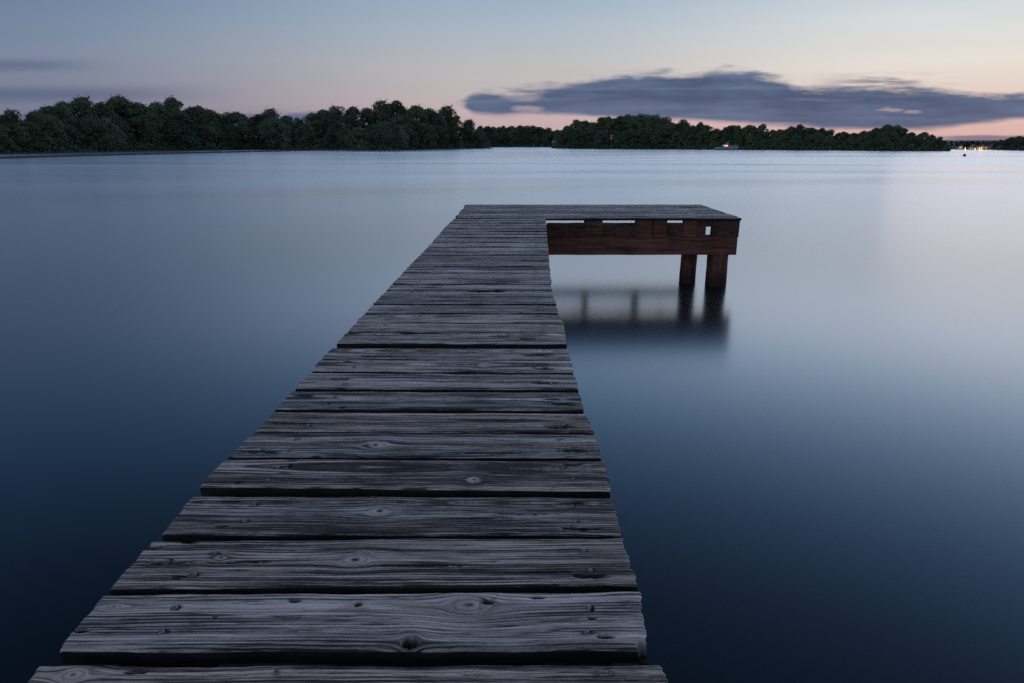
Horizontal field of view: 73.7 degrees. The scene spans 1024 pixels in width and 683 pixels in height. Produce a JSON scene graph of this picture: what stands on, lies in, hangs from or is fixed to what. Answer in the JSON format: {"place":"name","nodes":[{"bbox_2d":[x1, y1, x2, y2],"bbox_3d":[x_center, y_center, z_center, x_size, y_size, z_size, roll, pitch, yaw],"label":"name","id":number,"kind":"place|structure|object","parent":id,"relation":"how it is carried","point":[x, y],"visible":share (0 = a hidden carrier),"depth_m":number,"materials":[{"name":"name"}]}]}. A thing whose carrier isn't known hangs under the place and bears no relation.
{"place":"outdoors","nodes":[
{"label":"outdoors","id":0,"kind":"place"},
{"bbox_2d":[0,141,489,153],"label":"shore","id":1,"kind":"structure","parent":0,"point":[98,150],"depth_m":202.59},
{"bbox_2d":[0,122,20,149],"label":"broadleaf tree","id":2,"kind":"object","parent":1,"relation":"on","point":[6,139],"visible":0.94,"depth_m":148.06,"materials":[{"name":"green plant"}]},
{"bbox_2d":[0,108,23,124],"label":"broadleaf tree","id":3,"kind":"object","parent":1,"relation":"on","point":[11,116],"visible":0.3,"depth_m":155.37,"materials":[{"name":"green plant"}]},
{"bbox_2d":[7,125,37,150],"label":"broadleaf tree","id":4,"kind":"object","parent":1,"relation":"on","point":[22,139],"visible":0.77,"depth_m":151.57,"materials":[{"name":"green plant"}]},
{"bbox_2d":[10,120,53,150],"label":"broadleaf tree","id":5,"kind":"object","parent":1,"relation":"on","point":[37,142],"visible":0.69,"depth_m":154.35,"materials":[{"name":"green plant"}]},
{"bbox_2d":[21,109,52,136],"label":"broadleaf tree","id":6,"kind":"object","parent":1,"relation":"on","point":[30,115],"visible":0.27,"depth_m":161.82,"materials":[{"name":"green plant"}]},
{"bbox_2d":[36,104,64,126],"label":"broadleaf tree","id":7,"kind":"object","parent":1,"relation":"on","point":[45,110],"visible":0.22,"depth_m":166.90,"materials":[{"name":"green plant"}]},
{"bbox_2d":[33,112,69,149],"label":"broadleaf tree","id":8,"kind":"object","parent":1,"relation":"on","point":[47,122],"visible":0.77,"depth_m":160.57,"materials":[{"name":"green plant"}]},
{"bbox_2d":[51,101,81,148],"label":"broadleaf tree","id":9,"kind":"object","parent":1,"relation":"on","point":[66,109],"visible":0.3,"depth_m":170.05,"materials":[{"name":"green plant"}]},
{"bbox_2d":[66,94,98,119],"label":"broadleaf tree","id":10,"kind":"object","parent":1,"relation":"on","point":[82,105],"visible":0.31,"depth_m":172.68,"materials":[{"name":"green plant"}]},
{"bbox_2d":[62,117,103,148],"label":"broadleaf tree","id":11,"kind":"object","parent":1,"relation":"on","point":[74,121],"visible":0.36,"depth_m":169.66,"materials":[{"name":"green plant"}]},
{"bbox_2d":[77,114,108,148],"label":"broadleaf tree","id":12,"kind":"object","parent":1,"relation":"on","point":[86,120],"visible":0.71,"depth_m":170.62,"materials":[{"name":"green plant"}]},
{"bbox_2d":[79,116,119,149],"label":"broadleaf tree","id":13,"kind":"object","parent":1,"relation":"on","point":[104,140],"visible":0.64,"depth_m":172.76,"materials":[{"name":"green plant"}]},
{"bbox_2d":[89,101,118,126],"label":"broadleaf tree","id":14,"kind":"object","parent":1,"relation":"on","point":[103,108],"visible":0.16,"depth_m":178.69,"materials":[{"name":"green plant"}]},
{"bbox_2d":[97,116,124,149],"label":"tree","id":15,"kind":"object","parent":1,"relation":"on","point":[118,137],"visible":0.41,"depth_m":176.43,"materials":[{"name":"green plant"}]},
{"bbox_2d":[101,110,131,148],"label":"broadleaf tree","id":16,"kind":"object","parent":1,"relation":"on","point":[117,120],"visible":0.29,"depth_m":181.10,"materials":[{"name":"green plant"}]},
{"bbox_2d":[103,94,136,132],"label":"broadleaf tree","id":17,"kind":"object","parent":1,"relation":"on","point":[117,102],"visible":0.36,"depth_m":186.78,"materials":[{"name":"green plant"}]},
{"bbox_2d":[119,125,134,147],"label":"broadleaf tree","id":18,"kind":"object","parent":1,"relation":"on","point":[129,134],"visible":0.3,"depth_m":183.65,"materials":[{"name":"green plant"}]},
{"bbox_2d":[115,102,144,134],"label":"broadleaf tree","id":19,"kind":"object","parent":1,"relation":"on","point":[121,115],"visible":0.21,"depth_m":189.35,"materials":[{"name":"green plant"}]},
{"bbox_2d":[121,116,162,148],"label":"broadleaf tree","id":20,"kind":"object","parent":1,"relation":"on","point":[132,121],"visible":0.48,"depth_m":187.46,"materials":[{"name":"green plant"}]},
{"bbox_2d":[125,101,159,135],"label":"broadleaf tree","id":21,"kind":"object","parent":1,"relation":"on","point":[146,109],"visible":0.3,"depth_m":191.28,"materials":[{"name":"green plant"}]},
{"bbox_2d":[129,114,160,148],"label":"broadleaf tree","id":22,"kind":"object","parent":1,"relation":"on","point":[147,125],"visible":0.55,"depth_m":188.84,"materials":[{"name":"green plant"}]},
{"bbox_2d":[140,111,181,148],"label":"broadleaf tree","id":23,"kind":"object","parent":1,"relation":"on","point":[159,123],"visible":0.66,"depth_m":190.46,"materials":[{"name":"green plant"}]},
{"bbox_2d":[147,101,179,117],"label":"broadleaf tree","id":24,"kind":"object","parent":1,"relation":"on","point":[157,106],"visible":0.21,"depth_m":195.56,"materials":[{"name":"green plant"}]},
{"bbox_2d":[161,95,194,127],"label":"broadleaf tree","id":25,"kind":"object","parent":1,"relation":"on","point":[172,102],"visible":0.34,"depth_m":198.52,"materials":[{"name":"green plant"}]},
{"bbox_2d":[181,105,206,126],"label":"broadleaf tree","id":26,"kind":"object","parent":1,"relation":"on","point":[189,112],"visible":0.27,"depth_m":206.58,"materials":[{"name":"green plant"}]},
{"bbox_2d":[192,105,218,142],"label":"broadleaf tree","id":27,"kind":"object","parent":1,"relation":"on","point":[207,116],"visible":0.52,"depth_m":207.86,"materials":[{"name":"green plant"}]},
{"bbox_2d":[196,124,219,147],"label":"broadleaf tree","id":28,"kind":"object","parent":1,"relation":"on","point":[206,129],"visible":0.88,"depth_m":204.85,"materials":[{"name":"green plant"}]},
{"bbox_2d":[206,108,226,141],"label":"broadleaf tree","id":29,"kind":"object","parent":1,"relation":"on","point":[219,119],"visible":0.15,"depth_m":215.00,"materials":[{"name":"green plant"}]},
{"bbox_2d":[219,123,241,148],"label":"broadleaf tree","id":30,"kind":"object","parent":1,"relation":"on","point":[230,131],"visible":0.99,"depth_m":211.06,"materials":[{"name":"green plant"}]},
{"bbox_2d":[221,111,239,136],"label":"broadleaf tree","id":31,"kind":"object","parent":1,"relation":"on","point":[228,118],"visible":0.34,"depth_m":219.88,"materials":[{"name":"green plant"}]},
{"bbox_2d":[230,111,254,142],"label":"broadleaf tree","id":32,"kind":"object","parent":1,"relation":"on","point":[242,119],"visible":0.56,"depth_m":221.34,"materials":[{"name":"green plant"}]},
{"bbox_2d":[0,137,490,152],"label":"undergrowth","id":33,"kind":"object","parent":1,"relation":"on","point":[87,148],"visible":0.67,"depth_m":202.64,"materials":[{"name":"green plant"}]},
{"bbox_2d":[236,124,258,147],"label":"broadleaf tree","id":34,"kind":"object","parent":1,"relation":"on","point":[243,130],"visible":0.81,"depth_m":217.23,"materials":[{"name":"green plant"}]},
{"bbox_2d":[249,114,265,144],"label":"broadleaf tree","id":35,"kind":"object","parent":1,"relation":"on","point":[256,119],"visible":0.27,"depth_m":228.37,"materials":[{"name":"green plant"}]},
{"bbox_2d":[249,125,266,147],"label":"broadleaf tree","id":36,"kind":"object","parent":1,"relation":"on","point":[255,132],"visible":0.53,"depth_m":221.07,"materials":[{"name":"green plant"}]},
{"bbox_2d":[259,108,280,145],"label":"broadleaf tree","id":37,"kind":"object","parent":1,"relation":"on","point":[266,114],"visible":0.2,"depth_m":228.11,"materials":[{"name":"green plant"}]},
{"bbox_2d":[256,117,284,147],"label":"broadleaf tree","id":38,"kind":"object","parent":1,"relation":"on","point":[269,126],"visible":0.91,"depth_m":218.75,"materials":[{"name":"green plant"}]},
{"bbox_2d":[274,123,293,147],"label":"tree","id":39,"kind":"object","parent":1,"relation":"on","point":[284,137],"visible":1,"depth_m":219.34,"materials":[{"name":"green plant"}]},
{"bbox_2d":[278,114,298,128],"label":"broadleaf tree","id":40,"kind":"object","parent":1,"relation":"on","point":[286,119],"visible":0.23,"depth_m":227.65,"materials":[{"name":"green plant"}]},
{"bbox_2d":[293,122,319,147],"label":"broadleaf tree","id":41,"kind":"object","parent":1,"relation":"on","point":[301,131],"visible":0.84,"depth_m":218.94,"materials":[{"name":"green plant"}]},
{"bbox_2d":[301,112,321,144],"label":"broadleaf tree","id":42,"kind":"object","parent":1,"relation":"on","point":[308,119],"visible":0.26,"depth_m":221.04,"materials":[{"name":"green plant"}]},
{"bbox_2d":[303,118,332,146],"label":"broadleaf tree","id":43,"kind":"object","parent":1,"relation":"on","point":[320,126],"visible":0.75,"depth_m":218.57,"materials":[{"name":"green plant"}]},
{"bbox_2d":[323,127,340,147],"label":"broadleaf tree","id":44,"kind":"object","parent":1,"relation":"on","point":[331,137],"visible":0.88,"depth_m":214.91,"materials":[{"name":"green plant"}]},
{"bbox_2d":[320,103,345,145],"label":"broadleaf tree","id":45,"kind":"object","parent":1,"relation":"on","point":[334,113],"visible":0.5,"depth_m":220.29,"materials":[{"name":"green plant"}]},
{"bbox_2d":[335,106,365,128],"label":"broadleaf tree","id":46,"kind":"object","parent":1,"relation":"on","point":[351,115],"visible":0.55,"depth_m":210.15,"materials":[{"name":"green plant"}]},
{"bbox_2d":[343,126,371,148],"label":"broadleaf tree","id":47,"kind":"object","parent":1,"relation":"on","point":[358,134],"visible":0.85,"depth_m":204.29,"materials":[{"name":"green plant"}]},
{"bbox_2d":[360,128,378,148],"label":"broadleaf tree","id":48,"kind":"object","parent":1,"relation":"on","point":[373,137],"visible":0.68,"depth_m":206.69,"materials":[{"name":"green plant"}]},
{"bbox_2d":[358,107,381,129],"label":"broadleaf tree","id":49,"kind":"object","parent":1,"relation":"on","point":[367,115],"visible":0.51,"depth_m":213.41,"materials":[{"name":"green plant"}]},
{"bbox_2d":[367,97,392,143],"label":"broadleaf tree","id":50,"kind":"object","parent":1,"relation":"on","point":[381,107],"visible":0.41,"depth_m":215.40,"materials":[{"name":"green plant"}]},
{"bbox_2d":[383,100,410,128],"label":"broadleaf tree","id":51,"kind":"object","parent":1,"relation":"on","point":[396,108],"visible":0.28,"depth_m":219.43,"materials":[{"name":"green plant"}]},
{"bbox_2d":[382,113,416,147],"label":"broadleaf tree","id":52,"kind":"object","parent":1,"relation":"on","point":[396,119],"visible":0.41,"depth_m":217.06,"materials":[{"name":"green plant"}]},
{"bbox_2d":[391,124,409,147],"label":"willow tree","id":53,"kind":"object","parent":1,"relation":"on","point":[401,133],"visible":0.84,"depth_m":215.75,"materials":[{"name":"green plant"}]},
{"bbox_2d":[394,114,424,147],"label":"broadleaf tree","id":54,"kind":"object","parent":1,"relation":"on","point":[415,122],"visible":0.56,"depth_m":219.29,"materials":[{"name":"green plant"}]},
{"bbox_2d":[407,104,429,137],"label":"broadleaf tree","id":55,"kind":"object","parent":1,"relation":"on","point":[418,112],"visible":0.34,"depth_m":230.22,"materials":[{"name":"green plant"}]},
{"bbox_2d":[412,128,431,147],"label":"broadleaf tree","id":56,"kind":"object","parent":1,"relation":"on","point":[422,139],"visible":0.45,"depth_m":224.85,"materials":[{"name":"green plant"}]},
{"bbox_2d":[424,106,449,138],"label":"broadleaf tree","id":57,"kind":"object","parent":1,"relation":"on","point":[436,118],"visible":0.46,"depth_m":236.93,"materials":[{"name":"green plant"}]},
{"bbox_2d":[433,125,450,147],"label":"broadleaf tree","id":58,"kind":"object","parent":1,"relation":"on","point":[443,132],"visible":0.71,"depth_m":234.22,"materials":[{"name":"green plant"}]},
{"bbox_2d":[437,104,457,143],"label":"broadleaf tree","id":59,"kind":"object","parent":1,"relation":"on","point":[449,113],"visible":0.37,"depth_m":245.66,"materials":[{"name":"green plant"}]},
{"bbox_2d":[444,125,463,145],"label":"broadleaf tree","id":60,"kind":"object","parent":1,"relation":"on","point":[454,133],"visible":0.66,"depth_m":239.86,"materials":[{"name":"green plant"}]},
{"bbox_2d":[448,115,464,144],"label":"broadleaf tree","id":61,"kind":"object","parent":1,"relation":"on","point":[455,122],"visible":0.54,"depth_m":247.24,"materials":[{"name":"green plant"}]},
{"bbox_2d":[459,125,474,145],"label":"broadleaf tree","id":62,"kind":"object","parent":1,"relation":"on","point":[468,131],"visible":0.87,"depth_m":250.73,"materials":[{"name":"green plant"}]},
{"bbox_2d":[473,129,486,146],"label":"broadleaf tree","id":63,"kind":"object","parent":1,"relation":"on","point":[480,137],"visible":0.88,"depth_m":254.17,"materials":[{"name":"green plant"}]},
{"bbox_2d":[482,125,493,145],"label":"broadleaf tree","id":64,"kind":"object","parent":1,"relation":"on","point":[487,128],"visible":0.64,"depth_m":269.17,"materials":[{"name":"green plant"}]},
{"bbox_2d":[0,147,1023,682],"bbox_3d":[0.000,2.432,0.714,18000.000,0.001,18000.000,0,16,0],"label":"water","id":65,"kind":"structure","parent":0,"point":[806,423],"depth_m":8.04,"materials":[{"name":"blue liquid"}]},
{"bbox_2d":[0,149,355,158],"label":"dyke","id":66,"kind":"structure","parent":65,"relation":"in","point":[7,157],"depth_m":133.36,"materials":[{"name":"stone"}]},
{"bbox_2d":[27,204,741,682],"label":"pier","id":67,"kind":"structure","parent":65,"relation":"in","point":[413,470],"depth_m":2.47,"materials":[{"name":"grey wood"}]},
{"bbox_2d":[714,141,738,149],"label":"cabin cruiser","id":68,"kind":"object","parent":65,"relation":"on","point":[727,146],"visible":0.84,"depth_m":198.69,"materials":[{"name":"white paint"}]},
{"bbox_2d":[0,0,1023,140],"label":"sky","id":69,"kind":"structure","parent":0,"point":[953,70],"materials":[{"name":"blue"}]},
{"bbox_2d":[490,144,551,146],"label":"shore","id":70,"kind":"structure","parent":0,"point":[520,146],"depth_m":318.74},
{"bbox_2d":[504,130,521,145],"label":"broadleaf tree","id":71,"kind":"object","parent":70,"relation":"on","point":[513,134],"visible":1,"depth_m":319.06,"materials":[{"name":"green plant"}]},
{"bbox_2d":[491,141,551,146],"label":"undergrowth","id":72,"kind":"object","parent":70,"relation":"on","point":[501,145],"visible":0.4,"depth_m":319.12,"materials":[{"name":"green plant"}]},
{"bbox_2d":[528,125,538,143],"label":"broadleaf tree","id":73,"kind":"object","parent":70,"relation":"on","point":[532,128],"visible":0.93,"depth_m":318.84,"materials":[{"name":"green plant"}]},
{"bbox_2d":[552,140,951,150],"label":"shore","id":74,"kind":"structure","parent":0,"point":[866,149],"depth_m":207.45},
{"bbox_2d":[561,128,579,146],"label":"broadleaf tree","id":75,"kind":"object","parent":74,"relation":"on","point":[568,135],"visible":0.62,"depth_m":253.07,"materials":[{"name":"green plant"}]},
{"bbox_2d":[570,128,590,146],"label":"broadleaf tree","id":76,"kind":"object","parent":74,"relation":"on","point":[579,132],"visible":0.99,"depth_m":249.96,"materials":[{"name":"green plant"}]},
{"bbox_2d":[590,131,611,146],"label":"willow tree","id":77,"kind":"object","parent":74,"relation":"on","point":[597,141],"visible":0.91,"depth_m":247.19,"materials":[{"name":"green plant"}]},
{"bbox_2d":[593,117,613,138],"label":"broadleaf tree","id":78,"kind":"object","parent":74,"relation":"on","point":[600,125],"visible":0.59,"depth_m":248.66,"materials":[{"name":"green plant"}]},
{"bbox_2d":[600,132,610,146],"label":"broadleaf tree","id":79,"kind":"object","parent":74,"relation":"on","point":[604,136],"visible":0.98,"depth_m":246.87,"materials":[{"name":"green plant"}]},
{"bbox_2d":[603,115,613,138],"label":"broadleaf tree","id":80,"kind":"object","parent":74,"relation":"on","point":[608,122],"visible":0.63,"depth_m":247.49,"materials":[{"name":"green plant"}]},
{"bbox_2d":[608,130,621,146],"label":"broadleaf tree","id":81,"kind":"object","parent":74,"relation":"on","point":[615,140],"visible":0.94,"depth_m":244.94,"materials":[{"name":"green plant"}]},
{"bbox_2d":[610,115,624,130],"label":"broadleaf tree","id":82,"kind":"object","parent":74,"relation":"on","point":[616,126],"visible":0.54,"depth_m":246.29,"materials":[{"name":"green plant"}]},
{"bbox_2d":[621,114,635,142],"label":"broadleaf tree","id":83,"kind":"object","parent":74,"relation":"on","point":[629,125],"visible":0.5,"depth_m":244.41,"materials":[{"name":"green plant"}]},
{"bbox_2d":[623,114,643,145],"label":"broadleaf tree","id":84,"kind":"object","parent":74,"relation":"on","point":[635,121],"visible":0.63,"depth_m":242.30,"materials":[{"name":"green plant"}]},
{"bbox_2d":[629,128,645,146],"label":"broadleaf tree","id":85,"kind":"object","parent":74,"relation":"on","point":[639,132],"visible":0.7,"depth_m":239.63,"materials":[{"name":"green plant"}]},
{"bbox_2d":[637,114,657,146],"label":"broadleaf tree","id":86,"kind":"object","parent":74,"relation":"on","point":[647,122],"visible":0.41,"depth_m":239.56,"materials":[{"name":"green plant"}]},
{"bbox_2d":[640,129,658,146],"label":"broadleaf tree","id":87,"kind":"object","parent":74,"relation":"on","point":[647,135],"visible":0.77,"depth_m":236.53,"materials":[{"name":"green plant"}]},
{"bbox_2d":[647,113,661,130],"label":"broadleaf tree","id":88,"kind":"object","parent":74,"relation":"on","point":[657,124],"visible":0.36,"depth_m":238.45,"materials":[{"name":"green plant"}]},
{"bbox_2d":[647,124,675,147],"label":"broadleaf tree","id":89,"kind":"object","parent":74,"relation":"on","point":[667,131],"visible":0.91,"depth_m":232.89,"materials":[{"name":"green plant"}]},
{"bbox_2d":[669,132,686,147],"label":"broadleaf tree","id":90,"kind":"object","parent":74,"relation":"on","point":[677,136],"visible":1,"depth_m":229.89,"materials":[{"name":"green plant"}]},
{"bbox_2d":[678,118,690,140],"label":"broadleaf tree","id":91,"kind":"object","parent":74,"relation":"on","point":[683,122],"visible":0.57,"depth_m":232.76,"materials":[{"name":"green plant"}]},
{"bbox_2d":[696,130,710,146],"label":"broadleaf tree","id":92,"kind":"object","parent":74,"relation":"on","point":[703,135],"visible":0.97,"depth_m":224.41,"materials":[{"name":"green plant"}]},
{"bbox_2d":[718,126,733,140],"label":"broadleaf tree","id":93,"kind":"object","parent":74,"relation":"on","point":[725,130],"visible":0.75,"depth_m":221.47,"materials":[{"name":"green plant"}]},
{"bbox_2d":[733,134,744,145],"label":"broadleaf tree","id":94,"kind":"object","parent":74,"relation":"on","point":[740,140],"visible":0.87,"depth_m":217.32,"materials":[{"name":"green plant"}]},
{"bbox_2d":[551,140,951,150],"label":"undergrowth","id":95,"kind":"object","parent":74,"relation":"on","point":[911,148],"visible":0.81,"depth_m":206.67,"materials":[{"name":"green plant"}]},
{"bbox_2d":[755,124,768,139],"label":"broadleaf tree","id":96,"kind":"object","parent":74,"relation":"on","point":[760,131],"visible":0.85,"depth_m":214.50,"materials":[{"name":"green plant"}]},
{"bbox_2d":[788,136,803,148],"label":"broadleaf tree","id":97,"kind":"object","parent":74,"relation":"on","point":[796,140],"visible":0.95,"depth_m":204.45,"materials":[{"name":"green plant"}]},
{"bbox_2d":[811,132,824,147],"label":"broadleaf tree","id":98,"kind":"object","parent":74,"relation":"on","point":[818,136],"visible":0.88,"depth_m":201.23,"materials":[{"name":"green plant"}]},
{"bbox_2d":[822,135,834,146],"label":"broadleaf tree","id":99,"kind":"object","parent":74,"relation":"on","point":[828,140],"visible":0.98,"depth_m":199.01,"materials":[{"name":"green plant"}]},
{"bbox_2d":[856,135,869,147],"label":"broadleaf tree","id":100,"kind":"object","parent":74,"relation":"on","point":[861,140],"visible":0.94,"depth_m":193.05,"materials":[{"name":"green plant"}]},
{"bbox_2d":[888,124,903,142],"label":"broadleaf tree","id":101,"kind":"object","parent":74,"relation":"on","point":[897,128],"visible":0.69,"depth_m":191.32,"materials":[{"name":"green plant"}]},
{"bbox_2d":[906,135,924,148],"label":"broadleaf tree","id":102,"kind":"object","parent":74,"relation":"on","point":[916,140],"visible":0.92,"depth_m":186.48,"materials":[{"name":"green plant"}]},
{"bbox_2d":[951,140,1022,149],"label":"shore","id":103,"kind":"structure","parent":0,"point":[954,146],"depth_m":230.73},
{"bbox_2d":[995,145,1023,149],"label":"undergrowth","id":104,"kind":"object","parent":103,"relation":"on","point":[1000,147],"visible":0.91,"depth_m":201.44,"materials":[{"name":"green plant"}]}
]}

